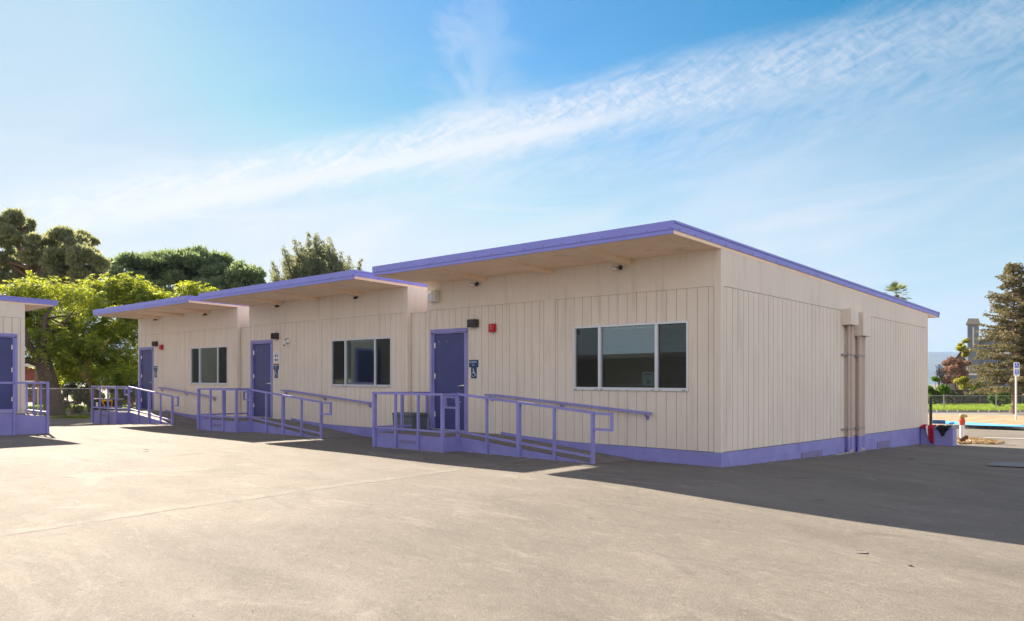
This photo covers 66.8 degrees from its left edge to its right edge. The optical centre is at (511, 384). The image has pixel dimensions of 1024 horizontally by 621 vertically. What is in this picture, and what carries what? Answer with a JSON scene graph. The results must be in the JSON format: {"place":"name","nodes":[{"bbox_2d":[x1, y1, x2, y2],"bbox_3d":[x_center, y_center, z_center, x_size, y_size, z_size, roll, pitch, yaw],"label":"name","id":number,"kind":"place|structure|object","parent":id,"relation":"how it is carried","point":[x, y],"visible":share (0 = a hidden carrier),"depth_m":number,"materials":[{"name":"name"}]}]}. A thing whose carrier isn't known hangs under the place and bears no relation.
{"place":"outdoors","nodes":[
{"label":"outdoors","id":0,"kind":"place"},
{"bbox_2d":[54,363,67,400],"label":"shrub","id":1,"kind":"object","parent":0,"point":[64,383],"visible":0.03,"depth_m":45.85,"materials":[{"name":"yellow plant"}]},
{"bbox_2d":[45,415,90,417],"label":"grass","id":2,"kind":"structure","parent":0,"point":[75,416],"depth_m":31.82,"materials":[{"name":"green plant"}]},
{"bbox_2d":[61,382,86,414],"bbox_3d":[-20.164,0.642,35.457,1.336,1.540,1.016,0,0,-23],"label":"shrub","id":3,"kind":"object","parent":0,"point":[78,396],"visible":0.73,"depth_m":35.42,"materials":[{"name":"green plant"}]},
{"bbox_2d":[28,404,135,410],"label":"grass","id":4,"kind":"structure","parent":0,"point":[68,408],"depth_m":41.65,"materials":[{"name":"green plant"}]},
{"bbox_2d":[0,384,1023,620],"bbox_3d":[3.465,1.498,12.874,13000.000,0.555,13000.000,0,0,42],"label":"ground","id":5,"kind":"structure","parent":0,"point":[342,548],"depth_m":7.38,"materials":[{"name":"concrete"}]},
{"bbox_2d":[0,382,48,434],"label":"access ramp","id":6,"kind":"structure","parent":5,"relation":"on","point":[15,423],"depth_m":19.60,"materials":[{"name":"purple paint"}]},
{"bbox_2d":[0,295,57,412],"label":"classroom building","id":7,"kind":"structure","parent":5,"relation":"on","point":[13,309],"depth_m":20.66,"materials":[{"name":"beige paint"}]},
{"bbox_2d":[0,333,16,411],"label":"door","id":8,"kind":"structure","parent":7,"relation":"in","point":[8,346],"depth_m":20.58,"materials":[{"name":"purple paint"}]},
{"bbox_2d":[25,363,34,400],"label":"red house","id":9,"kind":"structure","parent":5,"relation":"on","point":[29,374],"depth_m":66.00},
{"bbox_2d":[28,384,31,396],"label":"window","id":10,"kind":"structure","parent":9,"relation":"in","point":[29,385],"depth_m":65.97,"materials":[{"name":"grey glass"}]},
{"bbox_2d":[0,206,114,404],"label":"pine tree","id":11,"kind":"object","parent":5,"relation":"on","point":[59,251],"visible":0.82,"depth_m":50.13,"materials":[{"name":"green plant"}]},
{"bbox_2d":[28,411,90,415],"bbox_3d":[-26.451,1.375,36.150,22.329,0.020,6.700,0,0,0],"label":"soil strip","id":12,"kind":"object","parent":5,"relation":"on","point":[81,414],"visible":0.13,"depth_m":36.66,"materials":[{"name":"brown soil"}]},
{"bbox_2d":[28,387,135,417],"bbox_3d":[-18.342,0.776,31.900,5.999,1.346,0.072,0,0,-18],"label":"chain link fence","id":13,"kind":"object","parent":12,"relation":"on","point":[37,397],"visible":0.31,"depth_m":31.91,"materials":[{"name":"grey metal"}]},
{"bbox_2d":[82,381,101,412],"bbox_3d":[-20.665,0.636,38.050,1.252,1.551,1.386,0,0,-11],"label":"shrub","id":14,"kind":"object","parent":12,"relation":"on","point":[88,404],"visible":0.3,"depth_m":37.91,"materials":[{"name":"green plant"}]},
{"bbox_2d":[51,321,137,409],"bbox_3d":[-18.378,-0.692,34.932,5.191,4.427,4.042,0,0,14],"label":"tree","id":15,"kind":"object","parent":12,"relation":"on","point":[120,367],"visible":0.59,"depth_m":34.44,"materials":[{"name":"green plant"}]},
{"bbox_2d":[109,377,123,396],"bbox_3d":[-17.025,0.517,33.455,0.724,1.774,0.738,0,0,42],"label":"shrub","id":16,"kind":"object","parent":12,"relation":"on","point":[117,383],"visible":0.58,"depth_m":33.36,"materials":[{"name":"green plant"}]},
{"bbox_2d":[123,377,137,408],"bbox_3d":[-16.679,0.510,34.112,0.945,1.794,0.879,0,0,15],"label":"shrub","id":17,"kind":"object","parent":12,"relation":"on","point":[132,395],"visible":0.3,"depth_m":34.04,"materials":[{"name":"green plant"}]},
{"bbox_2d":[90,398,123,409],"bbox_3d":[-14.904,0.960,28.578,0.900,0.869,0.705,0,0,0],"label":"storage tote","id":18,"kind":"object","parent":5,"relation":"on","point":[104,401],"visible":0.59,"depth_m":28.31,"materials":[{"name":"black plastic"}]},
{"bbox_2d":[0,270,217,415],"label":"locust tree","id":19,"kind":"object","parent":5,"relation":"on","point":[85,300],"visible":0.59,"depth_m":33.54,"materials":[{"name":"green plant"}]},
{"bbox_2d":[91,386,196,424],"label":"access ramp","id":20,"kind":"structure","parent":5,"relation":"on","point":[138,415],"depth_m":25.99,"materials":[{"name":"purple paint"}]},
{"bbox_2d":[93,295,248,419],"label":"classroom building","id":21,"kind":"structure","parent":5,"relation":"on","point":[198,350],"depth_m":26.00,"materials":[{"name":"beige paint"}]},
{"bbox_2d":[139,347,153,409],"bbox_3d":[-13.251,-0.211,28.148,1.200,2.268,0.100,0,0,42],"label":"door","id":22,"kind":"structure","parent":21,"relation":"in","point":[146,357],"depth_m":28.22,"materials":[{"name":"purple paint"}]},
{"bbox_2d":[152,341,157,345],"bbox_3d":[-12.671,-1.431,27.532,0.250,0.172,0.128,0,0,42],"label":"wall light","id":23,"kind":"object","parent":21,"relation":"attached to","point":[154,343],"visible":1,"depth_m":27.46,"materials":[{"name":"brown metal"}]},
{"bbox_2d":[158,387,215,400],"bbox_3d":[-10.879,0.317,25.910,4.102,0.434,0.106,0,0,42],"label":"wall handrail","id":24,"kind":"object","parent":21,"relation":"attached to","point":[185,392],"depth_m":25.91,"materials":[{"name":"metal"}]},
{"bbox_2d":[190,346,227,384],"bbox_3d":[-9.728,-0.595,24.949,2.482,1.226,0.091,0,0,42],"label":"window","id":25,"kind":"structure","parent":21,"relation":"in","point":[218,347],"depth_m":24.97,"materials":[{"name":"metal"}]},
{"bbox_2d":[106,244,267,305],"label":"stone pine","id":26,"kind":"object","parent":5,"relation":"on","point":[169,267],"visible":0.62,"depth_m":60.50,"materials":[{"name":"green plant"}]},
{"bbox_2d":[197,388,361,438],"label":"access ramp","id":27,"kind":"structure","parent":5,"relation":"on","point":[250,423],"depth_m":20.54,"materials":[{"name":"purple paint"}]},
{"bbox_2d":[198,270,426,436],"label":"classroom building","id":28,"kind":"structure","parent":5,"relation":"on","point":[341,344],"depth_m":20.35,"materials":[{"name":"beige paint"}]},
{"bbox_2d":[241,327,248,415],"bbox_3d":[-8.024,-0.136,23.555,0.710,3.225,0.050,0,0,42],"label":"filler panel","id":29,"kind":"object","parent":28,"relation":"attached to","point":[244,357],"visible":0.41,"depth_m":23.65,"materials":[{"name":"beige paint"}]},
{"bbox_2d":[251,340,272,417],"bbox_3d":[-7.329,-0.159,22.737,1.200,2.268,0.100,0,0,42],"label":"door","id":30,"kind":"structure","parent":28,"relation":"in","point":[261,350],"depth_m":22.80,"materials":[{"name":"purple paint"}]},
{"bbox_2d":[271,333,278,338],"bbox_3d":[-6.766,-1.374,22.136,0.250,0.172,0.128,0,0,42],"label":"wall light","id":31,"kind":"object","parent":28,"relation":"attached to","point":[274,335],"visible":1,"depth_m":22.06,"materials":[{"name":"brown metal"}]},
{"bbox_2d":[273,364,278,369],"bbox_3d":[-6.743,-0.499,22.191,0.275,0.162,0.016,0,0,42],"label":"room sign","id":32,"kind":"object","parent":28,"relation":"attached to","point":[275,366],"visible":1,"depth_m":22.18,"materials":[{"name":"blue plastic"}]},
{"bbox_2d":[274,351,278,363],"bbox_3d":[-6.727,-0.754,22.178,0.215,0.361,0.014,0,0,42],"label":"poster","id":33,"kind":"object","parent":28,"relation":"attached to","point":[276,357],"visible":1,"depth_m":22.17,"materials":[{"name":"white paper"}]},
{"bbox_2d":[283,338,289,345],"bbox_3d":[-6.335,-1.178,21.707,0.214,0.225,0.179,0,0,42],"label":"security camera","id":34,"kind":"object","parent":28,"relation":"attached to","point":[287,340],"visible":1,"depth_m":21.70,"materials":[{"name":"white paint"}]},
{"bbox_2d":[281,390,371,407],"bbox_3d":[-4.958,0.369,20.498,4.102,0.434,0.106,0,0,42],"label":"wall handrail","id":35,"kind":"object","parent":28,"relation":"attached to","point":[323,396],"depth_m":20.29,"materials":[{"name":"purple metal"}]},
{"bbox_2d":[331,337,391,386],"bbox_3d":[-3.776,-0.543,19.571,2.482,1.226,0.181,0,0,42],"label":"window","id":36,"kind":"structure","parent":28,"relation":"in","point":[371,372],"depth_m":19.68,"materials":[{"name":"glass"}]},
{"bbox_2d":[268,231,363,282],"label":"casuarina tree","id":37,"kind":"object","parent":5,"relation":"on","point":[318,259],"visible":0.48,"depth_m":58.93,"materials":[{"name":"green plant"}]},
{"bbox_2d":[372,392,633,463],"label":"access ramp","id":38,"kind":"structure","parent":5,"relation":"on","point":[442,440],"depth_m":15.06,"materials":[{"name":"purple paint"}]},
{"bbox_2d":[392,412,427,430],"bbox_3d":[-2.328,1.035,17.720,0.710,0.786,0.480,0,0,42],"label":"storage bin","id":39,"kind":"object","parent":38,"relation":"on","point":[410,417],"visible":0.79,"depth_m":17.50,"materials":[{"name":"grey plastic"}]},
{"bbox_2d":[372,220,939,467],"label":"classroom building","id":40,"kind":"structure","parent":5,"relation":"on","point":[738,348],"depth_m":15.02,"materials":[{"name":"beige paint"}]},
{"bbox_2d":[412,311,426,412],"bbox_3d":[-2.103,-0.083,18.144,0.710,3.225,0.050,0,0,42],"label":"filler panel","id":41,"kind":"object","parent":40,"relation":"attached to","point":[419,351],"visible":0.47,"depth_m":18.18,"materials":[{"name":"beige paint"}]},
{"bbox_2d":[427,290,439,302],"bbox_3d":[-1.775,-1.988,17.547,0.260,0.262,0.170,0,0,42],"label":"speaker","id":42,"kind":"object","parent":40,"relation":"attached to","point":[433,296],"visible":1,"depth_m":17.47},
{"bbox_2d":[430,328,467,430],"bbox_3d":[-1.408,-0.107,17.326,1.200,2.268,0.100,0,0,42],"label":"door","id":43,"kind":"structure","parent":40,"relation":"in","point":[448,350],"depth_m":17.36,"materials":[{"name":"purple paint"}]},
{"bbox_2d":[467,319,478,327],"bbox_3d":[-0.845,-1.312,16.726,0.250,0.172,0.128,0,0,42],"label":"wall light","id":44,"kind":"object","parent":40,"relation":"attached to","point":[471,323],"visible":1,"depth_m":16.66,"materials":[{"name":"brown metal"}]},
{"bbox_2d":[469,360,477,366],"bbox_3d":[-0.830,-0.447,16.787,0.275,0.162,0.016,0,0,42],"label":"room sign","id":45,"kind":"object","parent":40,"relation":"attached to","point":[473,363],"visible":1,"depth_m":16.78,"materials":[{"name":"blue plastic"}]},
{"bbox_2d":[471,367,476,377],"bbox_3d":[-0.825,-0.247,16.785,0.165,0.236,0.014,0,0,42],"label":"accessibility sign","id":46,"kind":"object","parent":40,"relation":"attached to","point":[473,372],"visible":1,"depth_m":16.77,"materials":[{"name":"blue plastic"}]},
{"bbox_2d":[488,324,495,331],"bbox_3d":[-0.425,-1.183,16.355,0.170,0.181,0.108,0,0,42],"label":"fire alarm","id":47,"kind":"object","parent":40,"relation":"attached to","point":[491,327],"visible":1,"depth_m":16.30,"materials":[{"name":"red plastic"}]},
{"bbox_2d":[484,394,651,419],"bbox_3d":[0.964,0.421,15.087,4.102,0.434,0.106,0,0,42],"label":"wall handrail","id":48,"kind":"object","parent":40,"relation":"attached to","point":[590,406],"depth_m":14.82,"materials":[{"name":"purple metal"}]},
{"bbox_2d":[612,265,621,270],"bbox_3d":[1.936,-2.124,14.166,0.216,0.107,0.152,0,0,42],"label":"spot lamp","id":49,"kind":"object","parent":40,"relation":"attached to","point":[619,267],"visible":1,"depth_m":14.16,"materials":[{"name":"brown metal"}]},
{"bbox_2d":[573,321,688,390],"bbox_3d":[2.146,-0.491,14.160,2.482,1.226,0.181,0,0,42],"label":"window","id":50,"kind":"structure","parent":40,"relation":"in","point":[656,325],"depth_m":14.08,"materials":[{"name":"glass"}]},
{"bbox_2d":[642,372,654,385],"bbox_3d":[2.440,-0.093,13.862,0.275,0.252,0.007,0,0,42],"label":"window notice","id":51,"kind":"object","parent":40,"relation":"attached to","point":[648,378],"depth_m":13.86,"materials":[{"name":"paper"}]},
{"bbox_2d":[841,308,858,453],"bbox_3d":[7.427,0.003,17.062,0.200,3.302,0.550,0,0,42],"label":"pipe riser","id":52,"kind":"object","parent":40,"relation":"attached to","point":[850,318],"visible":0.96,"depth_m":17.05,"materials":[{"name":"beige paint"}]},
{"bbox_2d":[854,312,870,451],"bbox_3d":[7.964,0.016,17.649,0.200,3.282,0.580,0,0,42],"label":"pipe riser","id":53,"kind":"object","parent":40,"relation":"attached to","point":[862,331],"visible":0.93,"depth_m":17.55,"materials":[{"name":"beige paint"}]},
{"bbox_2d":[837,447,864,454],"bbox_3d":[7.457,1.487,17.107,0.124,0.131,1.646,0,0,42],"label":"concrete patch","id":54,"kind":"object","parent":5,"relation":"on","point":[862,450],"visible":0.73,"depth_m":17.05,"materials":[{"name":"grey concrete"}]},
{"bbox_2d":[854,550,867,553],"bbox_3d":[3.103,1.495,6.901,0.112,0.014,0.112,0,0,42],"label":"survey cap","id":55,"kind":"object","parent":5,"relation":"on","point":[861,552],"visible":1,"depth_m":6.88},
{"bbox_2d":[883,281,910,299],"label":"palm tree","id":56,"kind":"object","parent":5,"relation":"on","point":[893,286],"visible":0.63,"depth_m":77.80,"materials":[{"name":"green plant"}]},
{"bbox_2d":[921,427,957,445],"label":"wall","id":57,"kind":"structure","parent":5,"relation":"on","point":[949,438],"depth_m":21.03,"materials":[{"name":"purple paint"}]},
{"bbox_2d":[920,424,936,443],"bbox_3d":[11.439,1.359,21.314,0.341,0.506,0.384,0,0,42],"label":"red jacket","id":58,"kind":"object","parent":57,"relation":"hanging from","point":[929,430],"visible":1,"depth_m":21.15,"materials":[{"name":"fabric"}]},
{"bbox_2d":[936,425,951,436],"bbox_3d":[11.717,1.261,21.061,0.312,0.303,0.384,0,0,42],"label":"black jacket","id":59,"kind":"object","parent":57,"relation":"on","point":[942,429],"visible":1,"depth_m":20.94,"materials":[{"name":"fabric"}]},
{"bbox_2d":[939,373,959,383],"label":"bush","id":60,"kind":"object","parent":5,"relation":"on","point":[949,382],"visible":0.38,"depth_m":69.83,"materials":[{"name":"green plant"}]},
{"bbox_2d":[944,352,965,389],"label":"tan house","id":61,"kind":"structure","parent":5,"relation":"on","point":[952,386],"depth_m":84.00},
{"bbox_2d":[942,377,969,389],"bbox_3d":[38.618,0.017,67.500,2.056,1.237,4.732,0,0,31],"label":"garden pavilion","id":62,"kind":"structure","parent":5,"relation":"on","point":[946,380],"depth_m":66.00,"materials":[{"name":"brown wood"}]},
{"bbox_2d":[941,356,971,376],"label":"plum tree","id":63,"kind":"object","parent":5,"relation":"on","point":[955,365],"visible":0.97,"depth_m":63.79,"materials":[{"name":"pink plant"}]},
{"bbox_2d":[953,375,973,389],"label":"bush","id":64,"kind":"object","parent":5,"relation":"on","point":[961,381],"visible":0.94,"depth_m":62.26,"materials":[{"name":"yellow plant"}]},
{"bbox_2d":[959,414,967,441],"bbox_3d":[12.965,1.315,22.292,0.242,0.908,0.165,0,0,11],"label":"standpipe","id":65,"kind":"object","parent":5,"relation":"on","point":[963,437],"visible":0.93,"depth_m":22.25,"materials":[{"name":"white metal"}]},
{"bbox_2d":[928,410,1023,411],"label":"kerb","id":66,"kind":"structure","parent":5,"relation":"on","point":[974,410],"depth_m":46.00,"materials":[{"name":"concrete"}]},
{"bbox_2d":[928,390,1023,403],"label":"timber fence","id":67,"kind":"object","parent":5,"relation":"on","point":[968,399],"visible":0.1,"depth_m":61.00,"materials":[{"name":"brown wood"}]},
{"bbox_2d":[970,382,984,389],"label":"bush","id":68,"kind":"object","parent":5,"relation":"on","point":[976,387],"visible":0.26,"depth_m":63.17,"materials":[{"name":"green plant"}]},
{"bbox_2d":[932,424,1023,428],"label":"kerb","id":69,"kind":"structure","parent":5,"relation":"on","point":[973,426],"depth_m":29.26,"materials":[{"name":"concrete"}]},
{"bbox_2d":[957,436,1003,443],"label":"leaf litter","id":70,"kind":"object","parent":5,"relation":"on","point":[977,440],"visible":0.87,"depth_m":22.29,"materials":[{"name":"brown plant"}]},
{"bbox_2d":[961,318,1016,389],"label":"grey house","id":71,"kind":"structure","parent":5,"relation":"on","point":[971,324],"depth_m":73.00,"materials":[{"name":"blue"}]},
{"bbox_2d":[964,262,1023,413],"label":"cedar tree","id":72,"kind":"object","parent":5,"relation":"on","point":[1011,298],"visible":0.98,"depth_m":43.95,"materials":[{"name":"green plant"}]},
{"bbox_2d":[985,462,1023,466],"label":"utility cover","id":73,"kind":"object","parent":5,"relation":"on","point":[1012,464],"visible":1,"depth_m":15.50,"materials":[{"name":"metal"}]},
{"bbox_2d":[1007,301,1023,391],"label":"cypress tree","id":74,"kind":"object","parent":5,"relation":"on","point":[1020,364],"visible":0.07,"depth_m":46.52,"materials":[{"name":"green plant"}]},
{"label":"soil strip","id":75,"kind":"structure","parent":5,"relation":"on","visible":0},
{"bbox_2d":[70,383,126,404],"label":"shrub","id":76,"kind":"object","parent":75,"relation":"on","point":[102,394],"visible":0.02,"depth_m":47.43,"materials":[{"name":"green plant"}]},
{"bbox_2d":[0,0,1023,383],"label":"sky","id":77,"kind":"structure","parent":0,"point":[874,144],"materials":[{"name":"blue"}]},
{"bbox_2d":[928,398,932,424],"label":"post","id":78,"kind":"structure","parent":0,"point":[930,410],"depth_m":25.46,"materials":[{"name":"metal"}]},
{"bbox_2d":[934,364,952,385],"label":"bare tree","id":79,"kind":"object","parent":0,"point":[940,373],"visible":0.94,"depth_m":61.50,"materials":[{"name":"grey plant"}]},
{"bbox_2d":[928,352,965,384],"bbox_3d":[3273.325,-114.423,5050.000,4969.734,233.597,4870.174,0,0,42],"label":"hills","id":80,"kind":"structure","parent":0,"point":[936,358],"depth_m":4583.85,"materials":[{"name":"blue"}]},
{"bbox_2d":[955,338,971,357],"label":"leafy tree","id":81,"kind":"object","parent":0,"point":[961,346],"visible":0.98,"depth_m":67.88,"materials":[{"name":"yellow plant"}]},
{"bbox_2d":[928,415,1023,424],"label":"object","id":82,"kind":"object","parent":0,"point":[995,419],"visible":0.66,"depth_m":34.03,"materials":[{"name":"beige concrete"}]},
{"bbox_2d":[932,420,944,423],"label":"blue kerb","id":83,"kind":"structure","parent":82,"relation":"on","point":[938,421],"depth_m":30.23,"materials":[{"name":"paint"}]},
{"bbox_2d":[945,421,1023,426],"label":"blue strip","id":84,"kind":"object","parent":82,"relation":"on","point":[980,424],"visible":0.74,"depth_m":29.52,"materials":[{"name":"paint"}]},
{"bbox_2d":[1014,362,1019,419],"bbox_3d":[21.940,0.312,33.791,0.242,2.528,0.091,0,0,0],"label":"parking sign","id":85,"kind":"object","parent":82,"relation":"on","point":[1016,369],"visible":0.94,"depth_m":33.77,"materials":[{"name":"white metal"}]},
{"bbox_2d":[928,403,1023,409],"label":"grass","id":86,"kind":"structure","parent":0,"point":[964,406],"depth_m":49.72,"materials":[{"name":"green plant"}]},
{"bbox_2d":[928,412,1023,415],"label":"road","id":87,"kind":"structure","parent":0,"point":[981,413],"depth_m":44.30,"materials":[{"name":"concrete"}]},
{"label":"lawn","id":88,"kind":"structure","parent":0,"visible":0},
{"bbox_2d":[928,376,951,404],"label":"bush","id":89,"kind":"object","parent":88,"relation":"on","point":[941,389],"visible":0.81,"depth_m":57.79,"materials":[{"name":"green plant"}]},
{"bbox_2d":[943,387,958,403],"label":"bush","id":90,"kind":"object","parent":88,"relation":"on","point":[951,397],"visible":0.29,"depth_m":58.65,"materials":[{"name":"green plant"}]},
{"bbox_2d":[928,395,1023,409],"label":"chain link fence","id":91,"kind":"object","parent":88,"relation":"on","point":[943,399],"visible":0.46,"depth_m":47.20,"materials":[{"name":"grey metal"}]},
{"bbox_2d":[987,386,1011,406],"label":"bush","id":92,"kind":"object","parent":88,"relation":"on","point":[1001,399],"visible":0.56,"depth_m":51.76,"materials":[{"name":"green plant"}]}
]}

